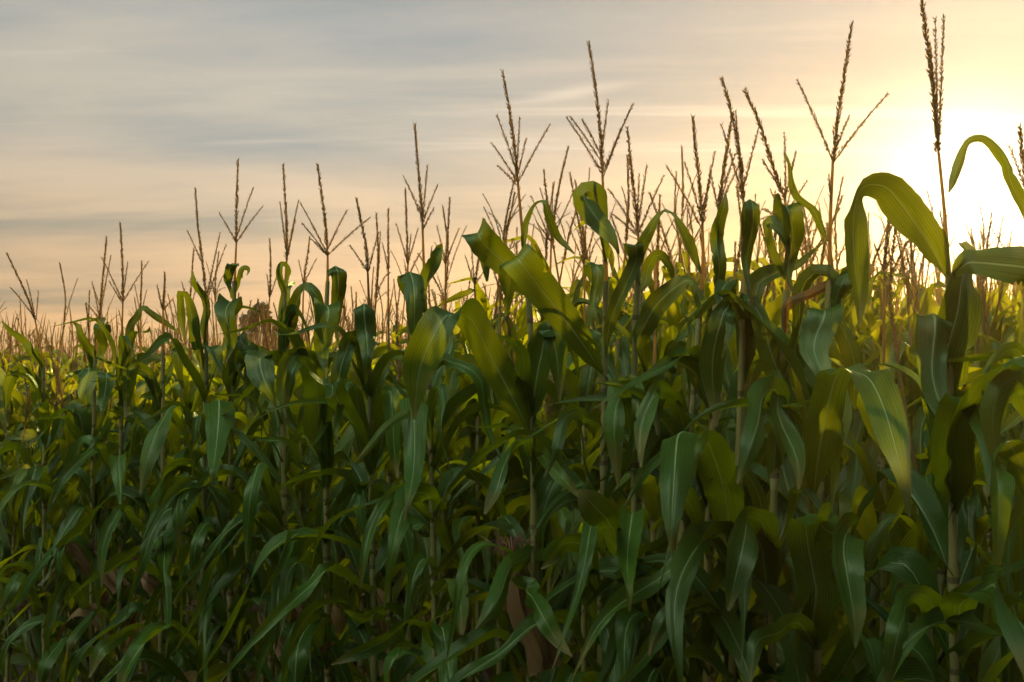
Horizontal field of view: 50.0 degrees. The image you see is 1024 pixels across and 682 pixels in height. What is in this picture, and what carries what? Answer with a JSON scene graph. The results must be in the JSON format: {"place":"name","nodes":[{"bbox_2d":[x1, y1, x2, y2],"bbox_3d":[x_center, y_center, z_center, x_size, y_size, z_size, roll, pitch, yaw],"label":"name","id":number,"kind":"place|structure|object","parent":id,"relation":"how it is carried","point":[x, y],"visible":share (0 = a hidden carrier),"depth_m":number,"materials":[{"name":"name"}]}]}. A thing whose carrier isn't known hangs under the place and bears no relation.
{"place":"outdoors","nodes":[
{"label":"outdoors","id":0,"kind":"place"},
{"bbox_2d":[2,560,865,681],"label":"ground","id":1,"kind":"structure","parent":0,"point":[21,668],"depth_m":6.83,"materials":[{"name":"soil"}]},
{"bbox_2d":[0,429,31,681],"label":"corn plant","id":2,"kind":"object","parent":1,"relation":"on","point":[18,621],"visible":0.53,"depth_m":4.47,"materials":[{"name":"green plant"}]},
{"bbox_2d":[0,342,41,681],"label":"corn plant","id":3,"kind":"object","parent":1,"relation":"on","point":[5,521],"visible":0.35,"depth_m":5.83,"materials":[{"name":"green plant"}]},
{"bbox_2d":[0,325,63,681],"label":"corn plant","id":4,"kind":"object","parent":1,"relation":"on","point":[9,456],"visible":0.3,"depth_m":5.60,"materials":[{"name":"green plant"}]},
{"bbox_2d":[5,262,77,631],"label":"corn plant","id":5,"kind":"object","parent":1,"relation":"on","point":[51,381],"visible":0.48,"depth_m":5.48,"materials":[{"name":"green plant"}]},
{"bbox_2d":[0,362,86,681],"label":"corn plant","id":6,"kind":"object","parent":1,"relation":"on","point":[32,642],"visible":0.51,"depth_m":4.47,"materials":[{"name":"green plant"}]},
{"bbox_2d":[0,366,105,681],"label":"corn plant","id":7,"kind":"object","parent":1,"relation":"on","point":[15,531],"visible":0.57,"depth_m":4.58,"materials":[{"name":"green plant"}]},
{"bbox_2d":[0,345,116,681],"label":"corn plant","id":8,"kind":"object","parent":1,"relation":"on","point":[67,563],"visible":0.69,"depth_m":4.16,"materials":[{"name":"green plant"}]},
{"bbox_2d":[0,352,129,681],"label":"corn plant","id":9,"kind":"object","parent":1,"relation":"on","point":[17,405],"visible":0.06,"depth_m":5.73,"materials":[{"name":"green plant"}]},
{"bbox_2d":[24,326,124,675],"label":"corn plant","id":10,"kind":"object","parent":1,"relation":"on","point":[66,496],"visible":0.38,"depth_m":5.35,"materials":[{"name":"green plant"}]},
{"bbox_2d":[0,251,156,681],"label":"corn plant","id":11,"kind":"object","parent":1,"relation":"on","point":[38,394],"visible":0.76,"depth_m":4.24,"materials":[{"name":"green plant"}]},
{"bbox_2d":[0,385,188,681],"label":"corn plant","id":12,"kind":"object","parent":1,"relation":"on","point":[137,537],"visible":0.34,"depth_m":4.14,"materials":[{"name":"green plant"}]},
{"bbox_2d":[0,289,193,673],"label":"corn plant","id":13,"kind":"object","parent":1,"relation":"on","point":[37,454],"visible":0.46,"depth_m":5.10,"materials":[{"name":"green plant"}]},
{"bbox_2d":[0,237,196,681],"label":"corn plant","id":14,"kind":"object","parent":1,"relation":"on","point":[88,420],"visible":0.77,"depth_m":3.97,"materials":[{"name":"green plant"}]},
{"bbox_2d":[0,221,237,681],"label":"corn plant","id":15,"kind":"object","parent":1,"relation":"on","point":[115,466],"visible":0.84,"depth_m":3.86,"materials":[{"name":"green plant"}]},
{"bbox_2d":[81,262,218,681],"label":"corn plant","id":16,"kind":"object","parent":1,"relation":"on","point":[141,387],"visible":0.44,"depth_m":4.97,"materials":[{"name":"green plant"}]},
{"bbox_2d":[66,272,253,681],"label":"corn plant","id":17,"kind":"object","parent":1,"relation":"on","point":[149,582],"visible":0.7,"depth_m":3.69,"materials":[{"name":"green plant"}]},
{"bbox_2d":[126,362,198,681],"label":"corn plant","id":18,"kind":"object","parent":1,"relation":"on","point":[168,456],"visible":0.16,"depth_m":4.77,"materials":[{"name":"green plant"}]},
{"bbox_2d":[157,309,198,680],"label":"corn plant","id":19,"kind":"object","parent":1,"relation":"on","point":[175,396],"visible":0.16,"depth_m":5.97,"materials":[{"name":"green plant"}]},
{"bbox_2d":[57,187,320,681],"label":"corn plant","id":20,"kind":"object","parent":1,"relation":"on","point":[156,436],"visible":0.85,"depth_m":3.49,"materials":[{"name":"green plant"}]},
{"bbox_2d":[96,248,287,669],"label":"corn plant","id":21,"kind":"object","parent":1,"relation":"on","point":[187,396],"visible":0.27,"depth_m":4.72,"materials":[{"name":"green plant"}]},
{"bbox_2d":[126,251,259,681],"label":"corn plant","id":22,"kind":"object","parent":1,"relation":"on","point":[214,383],"visible":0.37,"depth_m":5.63,"materials":[{"name":"green plant"}]},
{"bbox_2d":[122,292,318,681],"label":"corn plant","id":23,"kind":"object","parent":1,"relation":"on","point":[209,510],"visible":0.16,"depth_m":4.64,"materials":[{"name":"green plant"}]},
{"bbox_2d":[184,300,291,681],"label":"corn plant","id":24,"kind":"object","parent":1,"relation":"on","point":[239,424],"visible":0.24,"depth_m":4.43,"materials":[{"name":"green plant"}]},
{"bbox_2d":[140,157,336,681],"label":"corn plant","id":25,"kind":"object","parent":1,"relation":"on","point":[228,501],"visible":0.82,"depth_m":3.43,"materials":[{"name":"green plant"}]},
{"bbox_2d":[237,302,277,337],"bbox_3d":[-6.220,0.738,26.932,1.439,3.465,1.326,-1,-2,41],"label":"evergreen tree","id":26,"kind":"object","parent":1,"relation":"on","point":[252,319],"visible":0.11,"depth_m":26.86,"materials":[{"name":"brown plant"}]},
{"bbox_2d":[187,238,354,681],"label":"corn plant","id":27,"kind":"object","parent":1,"relation":"on","point":[197,401],"visible":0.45,"depth_m":4.34,"materials":[{"name":"green plant"}]},
{"bbox_2d":[182,297,367,681],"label":"corn plant","id":28,"kind":"object","parent":1,"relation":"on","point":[215,673],"visible":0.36,"depth_m":3.44,"materials":[{"name":"green plant"}]},
{"bbox_2d":[225,236,359,680],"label":"corn plant","id":29,"kind":"object","parent":1,"relation":"on","point":[303,489],"visible":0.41,"depth_m":4.23,"materials":[{"name":"green plant"}]},
{"bbox_2d":[168,162,417,681],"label":"corn plant","id":30,"kind":"object","parent":1,"relation":"on","point":[260,370],"visible":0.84,"depth_m":3.23,"materials":[{"name":"green plant"}]},
{"bbox_2d":[246,372,393,669],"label":"corn plant","id":31,"kind":"object","parent":1,"relation":"on","point":[351,595],"visible":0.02,"depth_m":5.06,"materials":[{"name":"green plant"}]},
{"bbox_2d":[215,163,444,681],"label":"corn plant","id":32,"kind":"object","parent":1,"relation":"on","point":[343,495],"visible":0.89,"depth_m":3.08,"materials":[{"name":"green plant"}]},
{"bbox_2d":[238,292,430,679],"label":"corn plant","id":33,"kind":"object","parent":1,"relation":"on","point":[341,554],"visible":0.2,"depth_m":4.99,"materials":[{"name":"green plant"}]},
{"bbox_2d":[192,197,483,681],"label":"corn plant","id":34,"kind":"object","parent":1,"relation":"on","point":[342,394],"visible":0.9,"depth_m":2.97,"materials":[{"name":"green plant"}]},
{"bbox_2d":[156,212,519,681],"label":"corn plant","id":35,"kind":"object","parent":1,"relation":"on","point":[340,587],"visible":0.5,"depth_m":4.08,"materials":[{"name":"green plant"}]},
{"bbox_2d":[322,305,417,667],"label":"corn plant","id":36,"kind":"object","parent":1,"relation":"on","point":[337,619],"visible":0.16,"depth_m":4.95,"materials":[{"name":"green plant"}]},
{"bbox_2d":[253,289,490,681],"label":"corn plant","id":37,"kind":"object","parent":1,"relation":"on","point":[423,612],"visible":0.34,"depth_m":4.80,"materials":[{"name":"green plant"}]},
{"bbox_2d":[292,207,493,681],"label":"corn plant","id":38,"kind":"object","parent":1,"relation":"on","point":[392,597],"visible":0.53,"depth_m":3.91,"materials":[{"name":"green plant"}]},
{"bbox_2d":[330,326,460,675],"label":"corn plant","id":39,"kind":"object","parent":1,"relation":"on","point":[382,574],"visible":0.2,"depth_m":4.68,"materials":[{"name":"green plant"}]},
{"bbox_2d":[375,234,421,668],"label":"corn plant","id":40,"kind":"object","parent":1,"relation":"on","point":[394,341],"visible":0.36,"depth_m":5.78,"materials":[{"name":"green plant"}]},
{"bbox_2d":[313,188,544,681],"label":"corn plant","id":41,"kind":"object","parent":1,"relation":"on","point":[348,435],"visible":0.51,"depth_m":3.82,"materials":[{"name":"green plant"}]},
{"bbox_2d":[310,121,568,681],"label":"corn plant","id":42,"kind":"object","parent":1,"relation":"on","point":[412,489],"visible":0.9,"depth_m":2.77,"materials":[{"name":"green plant"}]},
{"bbox_2d":[384,253,504,666],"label":"corn plant","id":43,"kind":"object","parent":1,"relation":"on","point":[456,330],"visible":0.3,"depth_m":5.38,"materials":[{"name":"green plant"}]},
{"bbox_2d":[340,196,567,681],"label":"corn plant","id":44,"kind":"object","parent":1,"relation":"on","point":[447,510],"visible":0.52,"depth_m":3.71,"materials":[{"name":"green plant"}]},
{"bbox_2d":[390,205,518,681],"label":"corn plant","id":45,"kind":"object","parent":1,"relation":"on","point":[461,445],"visible":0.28,"depth_m":4.56,"materials":[{"name":"green plant"}]},
{"bbox_2d":[348,250,588,681],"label":"corn plant","id":46,"kind":"object","parent":1,"relation":"on","point":[457,380],"visible":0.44,"depth_m":3.61,"materials":[{"name":"green plant"}]},
{"bbox_2d":[443,241,512,681],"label":"corn plant","id":47,"kind":"object","parent":1,"relation":"on","point":[489,311],"visible":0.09,"depth_m":5.35,"materials":[{"name":"green plant"}]},
{"bbox_2d":[437,172,525,681],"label":"corn plant","id":48,"kind":"object","parent":1,"relation":"on","point":[465,293],"visible":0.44,"depth_m":4.46,"materials":[{"name":"green plant"}]},
{"bbox_2d":[417,191,575,681],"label":"corn plant","id":49,"kind":"object","parent":1,"relation":"on","point":[496,643],"visible":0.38,"depth_m":3.56,"materials":[{"name":"green plant"}]},
{"bbox_2d":[423,235,590,671],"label":"corn plant","id":50,"kind":"object","parent":1,"relation":"on","point":[521,318],"visible":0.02,"depth_m":5.16,"materials":[{"name":"green plant"}]},
{"bbox_2d":[0,244,1023,681],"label":"corn","id":51,"kind":"object","parent":1,"relation":"on","point":[992,662],"visible":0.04,"depth_m":8.46,"materials":[{"name":"green plant"}]},
{"bbox_2d":[481,271,543,679],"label":"corn plant","id":52,"kind":"object","parent":1,"relation":"on","point":[508,328],"visible":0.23,"depth_m":4.37,"materials":[{"name":"green plant"}]},
{"bbox_2d":[403,69,643,681],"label":"corn plant","id":53,"kind":"object","parent":1,"relation":"on","point":[523,388],"visible":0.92,"depth_m":2.58,"materials":[{"name":"green plant"}]},
{"bbox_2d":[480,211,575,673],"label":"corn plant","id":54,"kind":"object","parent":1,"relation":"on","point":[525,517],"visible":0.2,"depth_m":4.23,"materials":[{"name":"green plant"}]},
{"bbox_2d":[409,354,646,681],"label":"corn plant","id":55,"kind":"object","parent":1,"relation":"on","point":[557,600],"visible":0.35,"depth_m":2.75,"materials":[{"name":"green plant"}]},
{"bbox_2d":[449,146,629,679],"bbox_3d":[0.141,0.669,3.429,0.650,2.571,0.755,0,-1,0],"label":"corn plant","id":56,"kind":"object","parent":1,"relation":"on","point":[558,520],"visible":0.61,"depth_m":3.36,"materials":[{"name":"green plant"}]},
{"bbox_2d":[487,181,592,671],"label":"corn plant","id":57,"kind":"object","parent":1,"relation":"on","point":[588,432],"visible":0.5,"depth_m":5.01,"materials":[{"name":"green plant"}]},
{"bbox_2d":[450,170,638,678],"bbox_3d":[0.165,0.644,4.258,0.392,2.659,1.285,-1,-2,43],"label":"corn plant","id":58,"kind":"object","parent":1,"relation":"on","point":[576,290],"visible":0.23,"depth_m":4.33,"materials":[{"name":"green plant"}]},
{"bbox_2d":[467,155,645,672],"bbox_3d":[0.294,0.642,4.119,1.099,2.656,0.403,1,-2,-35],"label":"corn plant","id":59,"kind":"object","parent":1,"relation":"on","point":[613,280],"visible":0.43,"depth_m":4.09,"materials":[{"name":"green plant"}]},
{"bbox_2d":[443,40,715,681],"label":"corn plant","id":60,"kind":"object","parent":1,"relation":"on","point":[545,294],"visible":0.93,"depth_m":2.45,"materials":[{"name":"green plant"}]},
{"bbox_2d":[519,167,658,677],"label":"corn plant","id":61,"kind":"object","parent":1,"relation":"on","point":[585,387],"visible":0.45,"depth_m":3.34,"materials":[{"name":"green plant"}]},
{"bbox_2d":[516,215,713,650],"bbox_3d":[0.302,0.687,4.810,1.189,2.597,0.509,0,-1,6],"label":"corn plant","id":62,"kind":"object","parent":1,"relation":"on","point":[571,442],"visible":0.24,"depth_m":4.76,"materials":[{"name":"green plant"}]},
{"bbox_2d":[471,215,763,673],"bbox_3d":[0.423,0.754,3.956,1.226,2.426,0.422,0,-1,18],"label":"corn plant","id":63,"kind":"object","parent":1,"relation":"on","point":[644,353],"visible":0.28,"depth_m":3.98,"materials":[{"name":"green plant"}]},
{"bbox_2d":[555,253,686,658],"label":"corn plant","id":64,"kind":"object","parent":1,"relation":"on","point":[642,297],"visible":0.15,"depth_m":4.53,"materials":[{"name":"green plant"}]},
{"bbox_2d":[548,203,720,673],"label":"corn plant","id":65,"kind":"object","parent":1,"relation":"on","point":[651,496],"visible":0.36,"depth_m":3.15,"materials":[{"name":"green plant"}]},
{"bbox_2d":[609,193,677,536],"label":"corn plant","id":66,"kind":"object","parent":1,"relation":"on","point":[650,285],"visible":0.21,"depth_m":4.75,"materials":[{"name":"green plant"}]},
{"bbox_2d":[540,126,751,681],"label":"corn plant","id":67,"kind":"object","parent":1,"relation":"on","point":[622,529],"visible":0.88,"depth_m":2.40,"materials":[{"name":"green plant"}]},
{"bbox_2d":[553,192,754,653],"bbox_3d":[0.529,0.719,3.844,1.254,2.492,0.434,-1,-1,33],"label":"corn plant","id":68,"kind":"object","parent":1,"relation":"on","point":[675,316],"visible":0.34,"depth_m":3.83,"materials":[{"name":"green plant"}]},
{"bbox_2d":[528,115,850,681],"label":"corn plant","id":69,"kind":"object","parent":1,"relation":"on","point":[678,494],"visible":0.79,"depth_m":2.26,"materials":[{"name":"green plant"}]},
{"bbox_2d":[626,145,764,624],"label":"corn plant","id":70,"kind":"object","parent":1,"relation":"on","point":[679,269],"visible":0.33,"depth_m":5.22,"materials":[{"name":"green plant"}]},
{"bbox_2d":[588,183,842,681],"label":"corn plant","id":71,"kind":"object","parent":1,"relation":"on","point":[716,676],"visible":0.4,"depth_m":3.77,"materials":[{"name":"green plant"}]},
{"bbox_2d":[544,114,891,681],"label":"corn plant","id":72,"kind":"object","parent":1,"relation":"on","point":[622,632],"visible":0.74,"depth_m":2.29,"materials":[{"name":"green plant"}]},
{"bbox_2d":[662,170,779,619],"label":"corn plant","id":73,"kind":"object","parent":1,"relation":"on","point":[680,245],"visible":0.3,"depth_m":5.17,"materials":[{"name":"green plant"}]},
{"bbox_2d":[571,86,871,681],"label":"corn plant","id":74,"kind":"object","parent":1,"relation":"on","point":[755,533],"visible":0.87,"depth_m":2.15,"materials":[{"name":"green plant"}]},
{"bbox_2d":[668,240,792,671],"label":"corn plant","id":75,"kind":"object","parent":1,"relation":"on","point":[688,298],"visible":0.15,"depth_m":3.62,"materials":[{"name":"green plant"}]},
{"bbox_2d":[662,223,842,681],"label":"corn plant","id":76,"kind":"object","parent":1,"relation":"on","point":[784,575],"visible":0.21,"depth_m":3.52,"materials":[{"name":"green plant"}]},
{"bbox_2d":[657,189,877,681],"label":"corn plant","id":77,"kind":"object","parent":1,"relation":"on","point":[773,309],"visible":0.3,"depth_m":2.97,"materials":[{"name":"green plant"}]},
{"bbox_2d":[665,195,892,681],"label":"corn plant","id":78,"kind":"object","parent":1,"relation":"on","point":[822,300],"visible":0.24,"depth_m":4.02,"materials":[{"name":"green plant"}]},
{"bbox_2d":[623,76,947,681],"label":"corn plant","id":79,"kind":"object","parent":1,"relation":"on","point":[716,457],"visible":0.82,"depth_m":2.23,"materials":[{"name":"green plant"}]},
{"bbox_2d":[683,205,916,681],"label":"corn plant","id":80,"kind":"object","parent":1,"relation":"on","point":[799,397],"visible":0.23,"depth_m":2.85,"materials":[{"name":"green plant"}]},
{"bbox_2d":[762,182,879,639],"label":"corn plant","id":81,"kind":"object","parent":1,"relation":"on","point":[825,491],"visible":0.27,"depth_m":5.00,"materials":[{"name":"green plant"}]},
{"bbox_2d":[671,20,970,681],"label":"corn plant","id":82,"kind":"object","parent":1,"relation":"on","point":[813,540],"visible":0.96,"depth_m":2.05,"materials":[{"name":"green plant"}]},
{"bbox_2d":[823,175,905,469],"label":"corn plant","id":83,"kind":"object","parent":1,"relation":"on","point":[875,287],"visible":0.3,"depth_m":5.41,"materials":[{"name":"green plant"}]},
{"bbox_2d":[757,240,974,617],"bbox_3d":[1.336,0.769,4.092,1.210,2.401,0.356,0,-1,0],"label":"corn plant","id":84,"kind":"object","parent":1,"relation":"on","point":[876,334],"visible":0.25,"depth_m":4.06,"materials":[{"name":"green plant"}]},
{"bbox_2d":[842,226,896,651],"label":"corn plant","id":85,"kind":"object","parent":1,"relation":"on","point":[851,298],"visible":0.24,"depth_m":4.72,"materials":[{"name":"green plant"}]},
{"bbox_2d":[871,201,901,627],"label":"corn plant","id":86,"kind":"object","parent":1,"relation":"on","point":[876,309],"visible":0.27,"depth_m":6.63,"materials":[{"name":"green plant"}]},
{"bbox_2d":[768,220,1017,681],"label":"corn plant","id":87,"kind":"object","parent":1,"relation":"on","point":[885,504],"visible":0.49,"depth_m":2.70,"materials":[{"name":"green plant"}]},
{"bbox_2d":[824,220,979,681],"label":"corn plant","id":88,"kind":"object","parent":1,"relation":"on","point":[855,477],"visible":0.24,"depth_m":3.43,"materials":[{"name":"green plant"}]},
{"bbox_2d":[860,239,946,622],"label":"corn plant","id":89,"kind":"object","parent":1,"relation":"on","point":[902,362],"visible":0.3,"depth_m":3.95,"materials":[{"name":"green plant"}]},
{"bbox_2d":[822,244,1005,670],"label":"corn plant","id":90,"kind":"object","parent":1,"relation":"on","point":[914,391],"visible":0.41,"depth_m":3.27,"materials":[{"name":"green plant"}]},
{"bbox_2d":[860,232,968,383],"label":"corn plant","id":91,"kind":"object","parent":1,"relation":"on","point":[903,304],"visible":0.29,"depth_m":6.00,"materials":[{"name":"green plant"}]},
{"bbox_2d":[822,228,1014,681],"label":"corn plant","id":92,"kind":"object","parent":1,"relation":"on","point":[922,469],"visible":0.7,"depth_m":2.54,"materials":[{"name":"green plant"}]},
{"bbox_2d":[822,210,1014,668],"bbox_3d":[1.189,0.767,3.284,0.449,2.364,1.274,3,-1,-23],"label":"corn plant","id":93,"kind":"object","parent":1,"relation":"on","point":[979,528],"visible":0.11,"depth_m":3.20,"materials":[{"name":"green plant"}]},
{"bbox_2d":[892,206,948,583],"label":"corn plant","id":94,"kind":"object","parent":1,"relation":"on","point":[900,287],"visible":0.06,"depth_m":5.62,"materials":[{"name":"green plant"}]},
{"bbox_2d":[840,230,1002,672],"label":"corn plant","id":95,"kind":"object","parent":1,"relation":"on","point":[934,307],"visible":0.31,"depth_m":4.41,"materials":[{"name":"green plant"}]},
{"bbox_2d":[844,0,1023,681],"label":"corn plant","id":96,"kind":"object","parent":1,"relation":"on","point":[961,459],"visible":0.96,"depth_m":1.95,"materials":[{"name":"green plant"}]},
{"bbox_2d":[863,212,1010,681],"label":"corn plant","id":97,"kind":"object","parent":1,"relation":"on","point":[987,545],"visible":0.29,"depth_m":3.83,"materials":[{"name":"green plant"}]},
{"bbox_2d":[882,249,1003,681],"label":"corn plant","id":98,"kind":"object","parent":1,"relation":"on","point":[969,667],"visible":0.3,"depth_m":3.89,"materials":[{"name":"green plant"}]},
{"bbox_2d":[876,122,1023,681],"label":"corn plant","id":99,"kind":"object","parent":1,"relation":"on","point":[1002,385],"visible":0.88,"depth_m":1.77,"materials":[{"name":"green plant"}]},
{"bbox_2d":[907,228,1023,681],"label":"corn plant","id":100,"kind":"object","parent":1,"relation":"on","point":[1014,550],"visible":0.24,"depth_m":2.48,"materials":[{"name":"green plant"}]},
{"bbox_2d":[936,359,1022,681],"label":"corn plant","id":101,"kind":"object","parent":1,"relation":"on","point":[1019,427],"visible":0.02,"depth_m":3.10,"materials":[{"name":"green plant"}]},
{"bbox_2d":[970,242,1011,681],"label":"corn plant","id":102,"kind":"object","parent":1,"relation":"on","point":[983,342],"visible":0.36,"depth_m":4.25,"materials":[{"name":"green plant"}]},
{"bbox_2d":[968,242,1018,681],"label":"corn plant","id":103,"kind":"object","parent":1,"relation":"on","point":[995,345],"visible":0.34,"depth_m":4.98,"materials":[{"name":"green plant"}]},
{"bbox_2d":[969,227,1021,666],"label":"corn plant","id":104,"kind":"object","parent":1,"relation":"on","point":[994,329],"visible":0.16,"depth_m":4.98,"materials":[{"name":"green plant"}]},
{"bbox_2d":[0,0,1023,357],"label":"sky","id":105,"kind":"structure","parent":0,"point":[112,112],"materials":[{"name":"grey"}]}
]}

